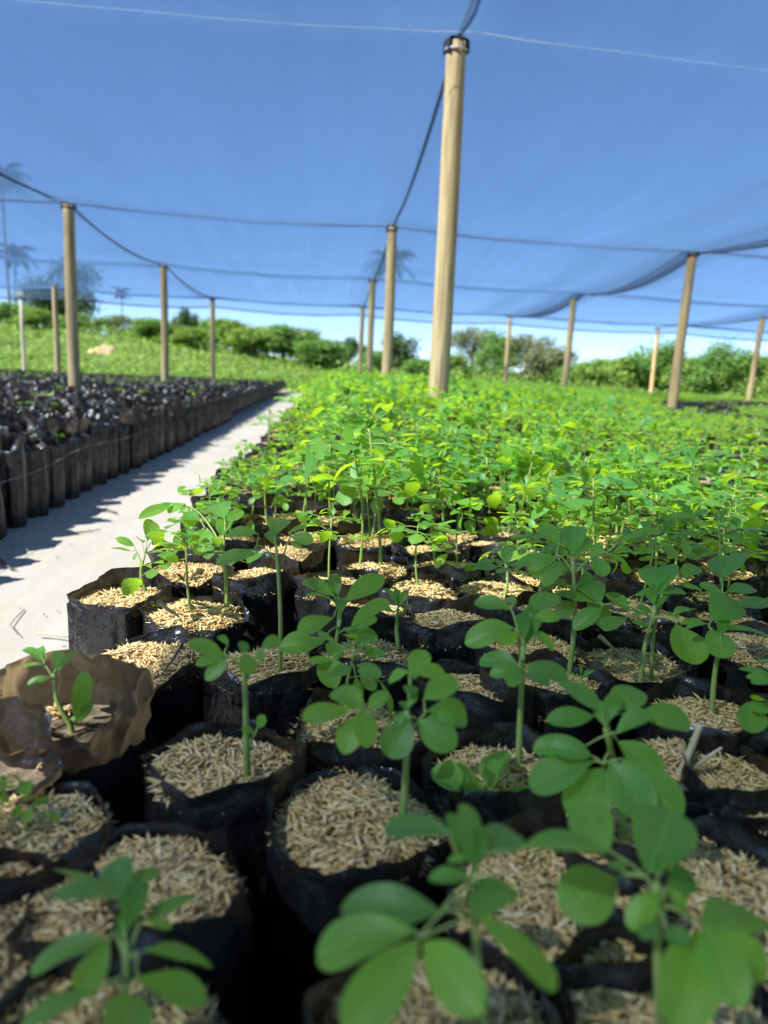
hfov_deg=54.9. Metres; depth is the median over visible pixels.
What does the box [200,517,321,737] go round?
potted seedling
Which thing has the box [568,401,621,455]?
potted seedling
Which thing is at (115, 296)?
coconut palm
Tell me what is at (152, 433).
tall grow bag
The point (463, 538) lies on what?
potted seedling
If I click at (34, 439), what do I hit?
tall grow bag
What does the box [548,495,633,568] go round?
potted seedling
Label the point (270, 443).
potted seedling
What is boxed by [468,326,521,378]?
tree
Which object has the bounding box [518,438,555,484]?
potted seedling
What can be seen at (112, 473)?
tall grow bag
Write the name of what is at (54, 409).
tall grow bag
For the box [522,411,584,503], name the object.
potted seedling
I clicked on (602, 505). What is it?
potted seedling
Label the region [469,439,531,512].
potted seedling
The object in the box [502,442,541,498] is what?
potted seedling
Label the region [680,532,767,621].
potted seedling
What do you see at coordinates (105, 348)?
earth mound
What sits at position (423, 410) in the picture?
potted seedling
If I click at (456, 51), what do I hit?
timber post
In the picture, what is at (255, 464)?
potted seedling
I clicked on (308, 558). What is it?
potted seedling
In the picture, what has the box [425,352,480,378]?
bush
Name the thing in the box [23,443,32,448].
tall grow bag
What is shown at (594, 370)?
bush
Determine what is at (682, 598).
potted seedling
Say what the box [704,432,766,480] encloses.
potted seedling
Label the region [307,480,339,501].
potted seedling
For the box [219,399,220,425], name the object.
tall grow bag
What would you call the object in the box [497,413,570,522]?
potted seedling
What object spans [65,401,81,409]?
tall grow bag
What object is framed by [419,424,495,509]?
potted seedling
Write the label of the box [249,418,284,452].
potted seedling
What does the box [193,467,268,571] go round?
potted seedling
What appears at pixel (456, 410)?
potted seedling
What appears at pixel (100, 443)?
twine
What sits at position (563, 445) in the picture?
potted seedling
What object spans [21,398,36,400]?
tall grow bag
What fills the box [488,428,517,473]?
potted seedling
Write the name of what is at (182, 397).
tall grow bag
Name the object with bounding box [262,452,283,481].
potted seedling
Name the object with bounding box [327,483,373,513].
potted seedling
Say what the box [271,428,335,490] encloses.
potted seedling
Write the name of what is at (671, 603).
potted seedling
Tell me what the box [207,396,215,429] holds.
tall grow bag
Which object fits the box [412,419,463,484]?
potted seedling
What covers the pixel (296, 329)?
tree
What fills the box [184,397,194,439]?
tall grow bag
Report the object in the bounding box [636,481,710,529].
potted seedling
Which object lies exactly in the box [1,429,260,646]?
litter
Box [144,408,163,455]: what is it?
tall grow bag
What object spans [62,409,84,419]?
tall grow bag
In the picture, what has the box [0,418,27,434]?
tall grow bag
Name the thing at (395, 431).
potted seedling
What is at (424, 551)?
potted seedling
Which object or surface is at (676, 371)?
timber post
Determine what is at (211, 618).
potted seedling
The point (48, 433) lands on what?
tall grow bag
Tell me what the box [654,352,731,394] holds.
bush
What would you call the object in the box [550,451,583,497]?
potted seedling
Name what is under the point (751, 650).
potted seedling
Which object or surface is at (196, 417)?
tall grow bag
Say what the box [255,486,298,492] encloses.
potted seedling
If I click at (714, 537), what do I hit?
potted seedling
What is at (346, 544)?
potted seedling
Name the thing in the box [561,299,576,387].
timber post
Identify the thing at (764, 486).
potted seedling
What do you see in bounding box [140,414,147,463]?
tall grow bag
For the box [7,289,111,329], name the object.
row of bushes
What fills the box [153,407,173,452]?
tall grow bag
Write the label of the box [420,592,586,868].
potted seedling
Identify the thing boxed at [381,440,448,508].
potted seedling
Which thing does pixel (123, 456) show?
tall grow bag
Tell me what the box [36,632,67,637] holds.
straw blade
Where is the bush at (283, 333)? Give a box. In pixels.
[255,322,326,361]
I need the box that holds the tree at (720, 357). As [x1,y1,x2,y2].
[682,334,766,394]
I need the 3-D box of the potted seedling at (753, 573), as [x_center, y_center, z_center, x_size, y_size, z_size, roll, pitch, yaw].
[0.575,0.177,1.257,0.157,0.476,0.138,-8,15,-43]
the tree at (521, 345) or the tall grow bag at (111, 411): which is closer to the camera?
the tall grow bag at (111, 411)
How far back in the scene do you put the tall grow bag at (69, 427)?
3.38 m
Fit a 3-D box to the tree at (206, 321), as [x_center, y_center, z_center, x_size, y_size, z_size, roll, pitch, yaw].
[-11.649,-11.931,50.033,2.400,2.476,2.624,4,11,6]
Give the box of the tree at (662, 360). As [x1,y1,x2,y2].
[621,335,689,393]
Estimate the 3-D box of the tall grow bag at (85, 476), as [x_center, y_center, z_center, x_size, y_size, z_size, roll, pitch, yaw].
[-1.463,-0.241,3.528,0.136,0.296,0.139,1,12,-5]
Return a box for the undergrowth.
[0,316,767,401]
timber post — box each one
[51,285,60,372]
[61,204,80,386]
[159,265,168,381]
[209,299,215,377]
[358,306,364,372]
[366,279,376,372]
[382,225,397,377]
[427,36,469,420]
[503,317,511,382]
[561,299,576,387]
[649,328,660,393]
[667,253,698,407]
[745,318,764,400]
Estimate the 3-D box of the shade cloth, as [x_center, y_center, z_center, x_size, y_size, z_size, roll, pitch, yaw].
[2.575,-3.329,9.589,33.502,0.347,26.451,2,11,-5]
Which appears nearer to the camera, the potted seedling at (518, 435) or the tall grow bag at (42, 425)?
the potted seedling at (518, 435)
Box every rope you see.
[0,173,207,296]
[366,100,438,300]
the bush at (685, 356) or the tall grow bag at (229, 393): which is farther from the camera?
the bush at (685, 356)
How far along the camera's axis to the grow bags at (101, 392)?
9.87 m
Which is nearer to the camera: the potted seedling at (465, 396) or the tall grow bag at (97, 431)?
the potted seedling at (465, 396)
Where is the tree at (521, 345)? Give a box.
[494,329,556,379]
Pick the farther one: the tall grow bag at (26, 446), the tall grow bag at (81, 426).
the tall grow bag at (81, 426)
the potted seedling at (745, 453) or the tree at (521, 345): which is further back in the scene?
the tree at (521, 345)
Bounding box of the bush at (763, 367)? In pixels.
[711,347,767,397]
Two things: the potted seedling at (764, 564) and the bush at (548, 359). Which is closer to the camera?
the potted seedling at (764, 564)
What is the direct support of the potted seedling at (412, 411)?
on the ground
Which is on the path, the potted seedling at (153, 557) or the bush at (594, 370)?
the potted seedling at (153, 557)
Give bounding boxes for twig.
[0,558,16,569]
[10,609,24,634]
[164,644,182,672]
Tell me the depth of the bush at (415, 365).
42.75 m
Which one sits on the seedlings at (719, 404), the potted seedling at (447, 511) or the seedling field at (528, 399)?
the seedling field at (528, 399)
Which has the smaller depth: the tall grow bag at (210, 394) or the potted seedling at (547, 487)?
the potted seedling at (547, 487)
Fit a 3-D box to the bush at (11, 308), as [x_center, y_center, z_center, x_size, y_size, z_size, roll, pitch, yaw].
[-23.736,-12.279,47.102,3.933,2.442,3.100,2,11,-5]
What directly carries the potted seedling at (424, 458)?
on the ground
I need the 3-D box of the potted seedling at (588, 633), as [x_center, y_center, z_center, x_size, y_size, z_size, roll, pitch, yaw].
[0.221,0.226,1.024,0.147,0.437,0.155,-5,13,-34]
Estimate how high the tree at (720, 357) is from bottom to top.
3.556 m
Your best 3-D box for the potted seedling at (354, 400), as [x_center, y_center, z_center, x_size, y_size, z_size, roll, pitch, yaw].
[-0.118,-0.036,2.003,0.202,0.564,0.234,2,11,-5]
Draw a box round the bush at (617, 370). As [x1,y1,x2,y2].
[603,354,661,392]
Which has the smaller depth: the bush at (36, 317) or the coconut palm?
the bush at (36, 317)
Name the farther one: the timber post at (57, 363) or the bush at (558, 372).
the bush at (558, 372)
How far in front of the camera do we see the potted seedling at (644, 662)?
0.80 m
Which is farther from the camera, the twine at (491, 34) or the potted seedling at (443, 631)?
the twine at (491, 34)
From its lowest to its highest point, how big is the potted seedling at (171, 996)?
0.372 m
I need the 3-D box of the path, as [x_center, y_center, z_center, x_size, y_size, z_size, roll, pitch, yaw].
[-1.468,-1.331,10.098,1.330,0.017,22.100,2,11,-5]
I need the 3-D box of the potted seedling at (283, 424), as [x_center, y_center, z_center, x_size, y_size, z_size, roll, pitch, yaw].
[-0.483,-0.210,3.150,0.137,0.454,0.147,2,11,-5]
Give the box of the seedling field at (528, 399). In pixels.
[273,366,767,603]
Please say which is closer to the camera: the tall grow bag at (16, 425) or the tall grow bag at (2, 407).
the tall grow bag at (16, 425)
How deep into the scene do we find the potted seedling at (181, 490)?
1.45 m
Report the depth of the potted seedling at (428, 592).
1.07 m
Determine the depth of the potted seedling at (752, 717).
0.60 m
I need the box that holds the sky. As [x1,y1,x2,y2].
[0,0,767,380]
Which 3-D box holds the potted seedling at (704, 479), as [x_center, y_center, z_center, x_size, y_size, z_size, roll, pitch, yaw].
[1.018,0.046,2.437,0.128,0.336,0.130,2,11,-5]
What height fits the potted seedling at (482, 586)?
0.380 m
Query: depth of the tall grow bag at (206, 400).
7.05 m
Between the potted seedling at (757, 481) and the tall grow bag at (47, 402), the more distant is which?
the tall grow bag at (47, 402)
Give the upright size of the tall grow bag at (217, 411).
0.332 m
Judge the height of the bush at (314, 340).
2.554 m
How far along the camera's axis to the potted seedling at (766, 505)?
1.93 m
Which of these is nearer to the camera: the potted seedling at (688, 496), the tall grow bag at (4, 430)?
the potted seedling at (688, 496)
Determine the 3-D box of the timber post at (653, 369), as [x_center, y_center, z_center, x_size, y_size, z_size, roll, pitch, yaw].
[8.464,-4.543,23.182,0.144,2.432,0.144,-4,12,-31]
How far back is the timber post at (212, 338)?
19.07 m
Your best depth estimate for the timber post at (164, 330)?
13.18 m
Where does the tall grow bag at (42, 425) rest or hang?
on the path
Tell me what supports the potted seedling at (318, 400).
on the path
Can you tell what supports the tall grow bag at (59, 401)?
on the ground
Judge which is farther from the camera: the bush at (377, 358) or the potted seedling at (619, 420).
the bush at (377, 358)
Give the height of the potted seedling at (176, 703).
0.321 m
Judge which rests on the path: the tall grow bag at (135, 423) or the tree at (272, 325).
the tall grow bag at (135, 423)
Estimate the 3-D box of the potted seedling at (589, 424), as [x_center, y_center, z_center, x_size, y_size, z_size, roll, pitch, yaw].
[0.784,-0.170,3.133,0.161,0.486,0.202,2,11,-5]
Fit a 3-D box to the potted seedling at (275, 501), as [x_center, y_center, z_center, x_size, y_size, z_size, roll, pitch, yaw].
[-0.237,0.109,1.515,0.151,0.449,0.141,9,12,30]
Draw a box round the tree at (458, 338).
[451,321,494,373]
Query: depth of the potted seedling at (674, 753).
0.60 m
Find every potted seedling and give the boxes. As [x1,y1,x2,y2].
[0,646,154,828]
[0,696,65,814]
[0,773,121,911]
[0,847,115,1023]
[0,855,230,1023]
[4,821,251,1023]
[66,519,171,654]
[100,625,204,751]
[121,523,262,653]
[138,501,299,646]
[140,635,306,1023]
[143,549,234,597]
[146,502,227,563]
[177,474,244,546]
[190,485,245,516]
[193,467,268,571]
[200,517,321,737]
[204,481,251,494]
[214,456,257,481]
[217,462,286,523]
[228,439,262,471]
[232,456,257,467]
[233,457,280,504]
[237,457,312,535]
[245,445,280,476]
[245,451,274,458]
[246,456,279,468]
[246,459,303,514]
[248,541,325,574]
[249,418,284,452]
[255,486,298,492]
[256,409,285,438]
[262,451,340,571]
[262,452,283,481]
[264,649,466,1023]
[267,426,307,455]
[268,427,363,551]
[269,433,298,453]
[270,463,298,475]
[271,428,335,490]
[273,434,348,519]
[275,444,327,504]
[280,573,418,705]
[288,422,310,441]
[288,631,430,788]
[290,464,350,516]
[293,431,328,466]
[293,507,385,651]
[295,394,328,442]
[296,422,319,451]
[301,403,424,587]
[302,803,606,1023]
[306,387,371,480]
[306,414,339,473]
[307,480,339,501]
[308,394,382,485]
[313,395,366,451]
[314,419,359,468]
[314,590,414,652]
[324,440,437,546]
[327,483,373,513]
[328,463,426,569]
[332,458,398,519]
[335,407,421,496]
[343,444,409,519]
[352,418,397,474]
[374,404,426,443]
[378,504,468,611]
[380,463,498,586]
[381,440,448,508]
[382,464,440,543]
[388,406,457,503]
[388,443,414,479]
[391,542,464,562]
[394,449,480,549]
[398,401,439,441]
[398,419,422,441]
[399,594,496,665]
[401,401,474,476]
[409,458,452,518]
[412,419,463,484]
[412,659,535,731]
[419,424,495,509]
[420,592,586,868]
[422,427,472,490]
[423,446,452,492]
[425,460,509,534]
[433,393,493,474]
[434,394,484,435]
[444,449,535,522]
[445,443,488,498]
[445,806,671,1008]
[450,396,514,474]
[454,543,610,666]
[458,541,538,617]
[459,413,519,490]
[462,536,518,576]
[464,507,542,587]
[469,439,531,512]
[474,426,507,450]
[477,481,537,542]
[479,521,601,640]
[479,523,660,769]
[487,463,581,563]
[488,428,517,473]
[488,464,509,480]
[492,431,553,506]
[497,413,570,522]
[498,430,580,520]
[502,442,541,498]
[507,425,550,474]
[510,470,581,557]
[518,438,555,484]
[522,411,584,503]
[529,681,729,896]
[538,472,601,528]
[540,802,767,1023]
[542,503,578,528]
[542,507,631,601]
[544,436,576,474]
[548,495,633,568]
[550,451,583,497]
[550,454,652,582]
[553,414,592,455]
[554,563,709,772]
[555,453,615,520]
[563,427,607,462]
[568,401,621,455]
[570,448,676,556]
[573,465,620,515]
[578,460,661,529]
[584,456,615,496]
[588,436,642,461]
[588,468,623,504]
[590,477,717,593]
[597,425,647,477]
[597,446,661,527]
[601,418,643,446]
[602,515,710,641]
[603,439,658,484]
[604,434,680,519]
[607,814,767,989]
[612,536,713,613]
[615,487,655,513]
[620,723,767,818]
[622,442,677,506]
[628,478,708,566]
[629,443,737,551]
[635,433,662,463]
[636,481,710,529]
[638,552,767,757]
[639,431,697,477]
[641,462,675,500]
[650,454,731,529]
[653,448,727,508]
[654,431,698,467]
[660,422,692,463]
[660,487,724,539]
[660,509,767,636]
[664,439,721,486]
[677,475,713,481]
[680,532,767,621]
[680,659,767,840]
[687,480,715,489]
[688,476,767,591]
[689,478,767,569]
[697,620,767,693]
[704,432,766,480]
[704,483,767,559]
[705,434,767,504]
[707,502,764,546]
[711,467,765,521]
[713,481,762,534]
[723,465,750,472]
[734,467,767,496]
[740,447,767,497]
[743,465,767,517]
[751,495,767,575]
[755,547,767,597]
[756,462,767,520]
[756,482,767,575]
[760,480,767,533]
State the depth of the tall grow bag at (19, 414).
3.90 m
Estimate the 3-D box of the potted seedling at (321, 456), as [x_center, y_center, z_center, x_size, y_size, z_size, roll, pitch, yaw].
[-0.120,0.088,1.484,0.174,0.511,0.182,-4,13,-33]
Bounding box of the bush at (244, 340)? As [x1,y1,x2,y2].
[218,325,282,357]
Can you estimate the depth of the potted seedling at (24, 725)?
0.61 m
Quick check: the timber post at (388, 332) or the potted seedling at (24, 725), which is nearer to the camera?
the potted seedling at (24, 725)
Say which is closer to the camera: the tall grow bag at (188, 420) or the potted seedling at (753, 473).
the potted seedling at (753, 473)
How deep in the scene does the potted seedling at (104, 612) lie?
0.98 m
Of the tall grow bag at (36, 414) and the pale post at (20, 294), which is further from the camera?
the pale post at (20, 294)
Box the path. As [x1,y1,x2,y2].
[0,391,300,668]
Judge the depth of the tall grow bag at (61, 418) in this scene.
3.99 m
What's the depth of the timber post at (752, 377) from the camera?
17.60 m
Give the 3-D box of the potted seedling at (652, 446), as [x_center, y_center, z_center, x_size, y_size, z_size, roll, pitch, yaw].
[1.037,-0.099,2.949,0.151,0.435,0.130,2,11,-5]
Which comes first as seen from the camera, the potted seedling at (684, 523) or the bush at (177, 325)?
the potted seedling at (684, 523)
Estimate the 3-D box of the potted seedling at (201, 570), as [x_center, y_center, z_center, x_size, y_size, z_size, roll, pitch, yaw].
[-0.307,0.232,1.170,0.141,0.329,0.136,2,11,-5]
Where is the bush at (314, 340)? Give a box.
[291,335,329,360]
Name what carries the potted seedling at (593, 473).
on the ground
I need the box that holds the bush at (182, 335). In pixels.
[169,326,209,346]
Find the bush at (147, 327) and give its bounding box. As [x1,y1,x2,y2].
[126,317,179,340]
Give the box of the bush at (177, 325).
[155,317,189,336]
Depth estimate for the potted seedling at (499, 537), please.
1.51 m
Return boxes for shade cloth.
[0,0,767,340]
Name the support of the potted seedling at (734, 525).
on the ground
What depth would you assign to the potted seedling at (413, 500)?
1.49 m
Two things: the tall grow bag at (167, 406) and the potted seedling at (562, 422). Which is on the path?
the tall grow bag at (167, 406)
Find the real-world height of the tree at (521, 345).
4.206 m
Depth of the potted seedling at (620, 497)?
1.98 m
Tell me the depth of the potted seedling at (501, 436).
2.77 m
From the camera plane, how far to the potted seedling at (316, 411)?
2.16 m
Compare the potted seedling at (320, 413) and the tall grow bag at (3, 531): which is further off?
the potted seedling at (320, 413)
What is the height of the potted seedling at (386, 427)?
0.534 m
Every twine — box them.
[0,392,261,482]
[410,30,566,45]
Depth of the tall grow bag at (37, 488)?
2.90 m
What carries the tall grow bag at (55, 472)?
on the path
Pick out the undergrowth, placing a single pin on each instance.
(203, 369)
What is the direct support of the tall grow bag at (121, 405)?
on the ground
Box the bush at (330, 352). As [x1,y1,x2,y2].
[286,336,352,367]
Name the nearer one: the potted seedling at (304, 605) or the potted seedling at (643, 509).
the potted seedling at (304, 605)
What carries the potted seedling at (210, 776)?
on the path
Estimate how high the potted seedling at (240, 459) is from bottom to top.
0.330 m
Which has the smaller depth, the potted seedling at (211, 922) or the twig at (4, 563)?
the potted seedling at (211, 922)
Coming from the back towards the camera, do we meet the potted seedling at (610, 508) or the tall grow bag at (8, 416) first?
the tall grow bag at (8, 416)
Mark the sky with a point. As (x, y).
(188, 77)
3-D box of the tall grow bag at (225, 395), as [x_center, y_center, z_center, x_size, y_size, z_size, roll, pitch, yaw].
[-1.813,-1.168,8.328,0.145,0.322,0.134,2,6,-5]
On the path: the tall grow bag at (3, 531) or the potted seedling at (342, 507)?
the tall grow bag at (3, 531)
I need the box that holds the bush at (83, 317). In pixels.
[59,312,114,331]
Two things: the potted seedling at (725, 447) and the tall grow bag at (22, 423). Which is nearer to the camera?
the potted seedling at (725, 447)
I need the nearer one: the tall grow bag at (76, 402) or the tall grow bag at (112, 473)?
the tall grow bag at (112, 473)
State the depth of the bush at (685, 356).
42.23 m
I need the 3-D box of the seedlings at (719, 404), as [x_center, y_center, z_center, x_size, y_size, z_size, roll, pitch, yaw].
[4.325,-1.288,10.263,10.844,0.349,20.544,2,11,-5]
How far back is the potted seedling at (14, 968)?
0.41 m
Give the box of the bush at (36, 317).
[11,306,52,328]
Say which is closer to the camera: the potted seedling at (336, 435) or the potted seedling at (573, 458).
the potted seedling at (573, 458)
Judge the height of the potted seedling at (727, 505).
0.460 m
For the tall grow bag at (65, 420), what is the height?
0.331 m
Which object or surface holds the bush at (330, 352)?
on the ground
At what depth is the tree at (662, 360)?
34.79 m
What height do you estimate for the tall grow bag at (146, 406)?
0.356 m
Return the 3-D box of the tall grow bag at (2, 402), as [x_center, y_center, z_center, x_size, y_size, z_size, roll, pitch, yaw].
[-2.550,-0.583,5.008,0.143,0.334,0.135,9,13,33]
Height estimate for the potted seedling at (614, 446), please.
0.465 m
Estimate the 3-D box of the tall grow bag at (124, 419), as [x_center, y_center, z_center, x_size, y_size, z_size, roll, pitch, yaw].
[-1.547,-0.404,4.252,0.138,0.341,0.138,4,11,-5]
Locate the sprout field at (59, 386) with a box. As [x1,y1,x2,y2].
[1,369,278,395]
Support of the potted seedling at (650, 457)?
on the ground
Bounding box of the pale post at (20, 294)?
[15,291,25,369]
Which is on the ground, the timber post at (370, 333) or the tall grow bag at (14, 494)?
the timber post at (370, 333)
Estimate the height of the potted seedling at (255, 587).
0.434 m
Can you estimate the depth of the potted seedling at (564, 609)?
0.89 m
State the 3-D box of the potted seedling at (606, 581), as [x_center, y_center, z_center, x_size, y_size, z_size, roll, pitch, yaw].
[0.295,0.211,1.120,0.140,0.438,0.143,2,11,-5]
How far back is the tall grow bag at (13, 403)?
5.14 m
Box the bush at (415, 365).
[393,356,429,375]
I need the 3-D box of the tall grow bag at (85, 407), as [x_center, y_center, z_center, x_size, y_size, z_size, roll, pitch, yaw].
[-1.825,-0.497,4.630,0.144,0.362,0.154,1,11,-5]
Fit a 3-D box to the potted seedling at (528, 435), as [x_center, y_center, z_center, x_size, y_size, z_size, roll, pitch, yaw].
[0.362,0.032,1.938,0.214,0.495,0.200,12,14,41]
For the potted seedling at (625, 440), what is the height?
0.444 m
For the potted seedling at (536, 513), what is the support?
on the ground
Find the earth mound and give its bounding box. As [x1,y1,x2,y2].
[88,344,117,354]
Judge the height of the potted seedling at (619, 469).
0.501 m
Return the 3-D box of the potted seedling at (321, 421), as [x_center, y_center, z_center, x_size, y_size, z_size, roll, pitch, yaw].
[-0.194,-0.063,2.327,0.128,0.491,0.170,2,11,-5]
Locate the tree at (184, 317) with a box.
[170,299,199,341]
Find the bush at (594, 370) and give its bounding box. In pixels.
[569,356,620,389]
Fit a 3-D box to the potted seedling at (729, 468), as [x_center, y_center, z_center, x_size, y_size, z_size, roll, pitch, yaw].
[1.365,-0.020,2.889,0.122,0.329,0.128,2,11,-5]
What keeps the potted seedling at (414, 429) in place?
on the ground
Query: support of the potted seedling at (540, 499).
on the ground
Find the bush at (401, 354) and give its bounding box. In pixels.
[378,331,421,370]
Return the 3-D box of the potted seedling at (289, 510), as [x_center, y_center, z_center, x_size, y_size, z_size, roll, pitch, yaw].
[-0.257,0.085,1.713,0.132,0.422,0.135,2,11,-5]
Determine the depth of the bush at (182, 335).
43.31 m
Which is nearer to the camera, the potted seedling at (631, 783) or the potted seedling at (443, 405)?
the potted seedling at (631, 783)
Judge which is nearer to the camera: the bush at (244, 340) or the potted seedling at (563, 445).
the potted seedling at (563, 445)
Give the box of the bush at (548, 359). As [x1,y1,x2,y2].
[518,343,581,383]
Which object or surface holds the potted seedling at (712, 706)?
on the ground
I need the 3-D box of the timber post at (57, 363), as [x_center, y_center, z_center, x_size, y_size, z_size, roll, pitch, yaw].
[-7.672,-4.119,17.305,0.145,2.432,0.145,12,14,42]
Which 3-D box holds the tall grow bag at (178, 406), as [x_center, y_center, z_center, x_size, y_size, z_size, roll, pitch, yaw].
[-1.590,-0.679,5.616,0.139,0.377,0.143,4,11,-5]
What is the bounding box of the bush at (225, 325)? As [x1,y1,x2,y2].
[196,316,251,348]
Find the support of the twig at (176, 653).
on the potted seedling at (176, 703)
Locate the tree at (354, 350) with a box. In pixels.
[330,336,366,369]
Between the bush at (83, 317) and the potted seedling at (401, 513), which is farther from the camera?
the bush at (83, 317)
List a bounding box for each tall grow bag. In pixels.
[0,401,16,407]
[0,404,5,412]
[0,413,16,420]
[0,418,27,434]
[0,426,8,435]
[0,434,26,528]
[0,462,6,539]
[3,410,24,418]
[8,431,48,517]
[8,434,19,450]
[9,414,39,432]
[9,421,20,431]
[11,400,29,405]
[20,409,39,415]
[20,431,39,443]
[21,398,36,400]
[23,404,43,410]
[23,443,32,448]
[25,416,57,434]
[26,411,41,417]
[28,425,58,443]
[34,398,51,408]
[34,436,64,508]
[38,415,61,425]
[39,410,47,414]
[42,403,64,409]
[45,413,65,420]
[47,415,69,421]
[48,405,65,414]
[51,400,66,403]
[51,402,68,407]
[56,431,79,499]
[57,419,74,438]
[61,416,79,424]
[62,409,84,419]
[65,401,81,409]
[72,396,87,402]
[73,399,80,407]
[74,418,88,436]
[76,433,92,492]
[80,403,92,411]
[82,413,107,485]
[86,409,108,422]
[93,407,115,418]
[104,417,117,478]
[106,401,125,409]
[106,403,120,408]
[113,413,127,425]
[113,420,129,473]
[117,407,143,468]
[122,398,137,407]
[128,404,143,416]
[131,402,149,408]
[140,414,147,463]
[144,405,156,459]
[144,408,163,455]
[153,402,170,408]
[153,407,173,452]
[158,403,174,449]
[165,402,185,443]
[170,398,183,446]
[177,395,193,400]
[183,403,191,441]
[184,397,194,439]
[193,400,199,436]
[196,396,209,432]
[198,401,203,434]
[202,397,210,430]
[207,392,217,397]
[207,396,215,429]
[214,396,219,427]
[216,393,227,423]
[219,396,224,424]
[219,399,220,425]
[224,390,231,420]
[224,394,229,421]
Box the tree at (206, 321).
[196,316,217,330]
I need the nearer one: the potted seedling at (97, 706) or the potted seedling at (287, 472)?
the potted seedling at (97, 706)
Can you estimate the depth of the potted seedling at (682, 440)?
2.81 m
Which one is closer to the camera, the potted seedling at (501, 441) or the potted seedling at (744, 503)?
the potted seedling at (744, 503)
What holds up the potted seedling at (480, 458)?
on the ground
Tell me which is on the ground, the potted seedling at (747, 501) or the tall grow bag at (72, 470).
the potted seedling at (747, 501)
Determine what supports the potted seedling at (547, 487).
on the ground
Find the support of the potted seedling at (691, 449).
on the ground
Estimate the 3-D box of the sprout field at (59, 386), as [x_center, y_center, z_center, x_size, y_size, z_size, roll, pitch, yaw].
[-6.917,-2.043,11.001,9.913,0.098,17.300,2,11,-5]
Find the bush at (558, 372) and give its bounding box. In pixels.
[549,362,607,385]
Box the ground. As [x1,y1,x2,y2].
[0,328,623,410]
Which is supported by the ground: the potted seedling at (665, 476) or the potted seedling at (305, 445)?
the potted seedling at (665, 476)
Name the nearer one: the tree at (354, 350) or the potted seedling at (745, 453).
the potted seedling at (745, 453)
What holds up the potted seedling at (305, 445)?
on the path
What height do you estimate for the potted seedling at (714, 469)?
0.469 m
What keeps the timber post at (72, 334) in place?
on the ground
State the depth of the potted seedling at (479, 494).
1.63 m
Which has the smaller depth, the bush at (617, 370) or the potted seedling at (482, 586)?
the potted seedling at (482, 586)
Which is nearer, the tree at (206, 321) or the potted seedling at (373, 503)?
the potted seedling at (373, 503)
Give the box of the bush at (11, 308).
[0,300,34,325]
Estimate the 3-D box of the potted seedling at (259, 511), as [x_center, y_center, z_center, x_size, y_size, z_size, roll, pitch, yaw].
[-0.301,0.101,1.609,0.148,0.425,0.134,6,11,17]
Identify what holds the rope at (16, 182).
attached to the timber post at (212, 338)
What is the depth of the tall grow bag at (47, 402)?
4.95 m
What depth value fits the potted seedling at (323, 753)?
0.64 m
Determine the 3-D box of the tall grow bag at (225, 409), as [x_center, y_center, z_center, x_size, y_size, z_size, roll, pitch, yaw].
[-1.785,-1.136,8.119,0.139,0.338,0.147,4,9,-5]
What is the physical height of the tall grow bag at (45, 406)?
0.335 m
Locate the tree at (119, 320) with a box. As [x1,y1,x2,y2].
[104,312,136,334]
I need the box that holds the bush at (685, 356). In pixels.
[665,353,699,391]
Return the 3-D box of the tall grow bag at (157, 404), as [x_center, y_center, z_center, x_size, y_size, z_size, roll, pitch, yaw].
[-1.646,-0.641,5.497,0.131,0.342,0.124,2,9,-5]
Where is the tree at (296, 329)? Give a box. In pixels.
[292,324,319,359]
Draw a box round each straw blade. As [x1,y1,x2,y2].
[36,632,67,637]
[157,599,177,616]
[598,634,613,648]
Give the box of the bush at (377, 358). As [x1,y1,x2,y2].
[352,349,394,371]
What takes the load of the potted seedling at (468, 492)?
on the ground
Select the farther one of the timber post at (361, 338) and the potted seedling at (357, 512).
the timber post at (361, 338)
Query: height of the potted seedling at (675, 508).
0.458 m
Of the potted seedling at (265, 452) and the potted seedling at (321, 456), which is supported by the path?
the potted seedling at (265, 452)
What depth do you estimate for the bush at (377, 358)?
42.35 m
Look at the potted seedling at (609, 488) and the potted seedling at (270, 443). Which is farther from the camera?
the potted seedling at (270, 443)
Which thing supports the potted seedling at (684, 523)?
on the ground
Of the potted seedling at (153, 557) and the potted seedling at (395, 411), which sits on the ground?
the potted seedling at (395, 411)
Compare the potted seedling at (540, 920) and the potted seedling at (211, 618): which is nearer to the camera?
the potted seedling at (540, 920)
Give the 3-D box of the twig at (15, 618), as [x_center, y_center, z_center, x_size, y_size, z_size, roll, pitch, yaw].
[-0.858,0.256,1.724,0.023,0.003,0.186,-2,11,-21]
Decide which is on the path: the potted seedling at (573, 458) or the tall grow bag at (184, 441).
the tall grow bag at (184, 441)
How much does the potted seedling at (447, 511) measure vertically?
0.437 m
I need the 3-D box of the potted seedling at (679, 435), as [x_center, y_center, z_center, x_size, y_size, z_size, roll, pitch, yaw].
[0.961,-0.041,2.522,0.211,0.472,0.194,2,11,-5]
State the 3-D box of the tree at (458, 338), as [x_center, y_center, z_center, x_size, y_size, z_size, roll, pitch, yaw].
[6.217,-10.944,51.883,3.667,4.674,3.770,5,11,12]
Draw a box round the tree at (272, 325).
[251,324,289,355]
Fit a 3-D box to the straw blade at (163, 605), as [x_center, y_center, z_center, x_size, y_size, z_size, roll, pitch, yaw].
[-0.234,0.103,0.796,0.008,0.023,0.025,12,14,42]
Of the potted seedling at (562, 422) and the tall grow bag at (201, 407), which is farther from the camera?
the tall grow bag at (201, 407)
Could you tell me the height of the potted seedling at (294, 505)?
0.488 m
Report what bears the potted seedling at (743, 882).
on the ground
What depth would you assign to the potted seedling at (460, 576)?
1.17 m
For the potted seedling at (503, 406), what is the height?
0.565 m

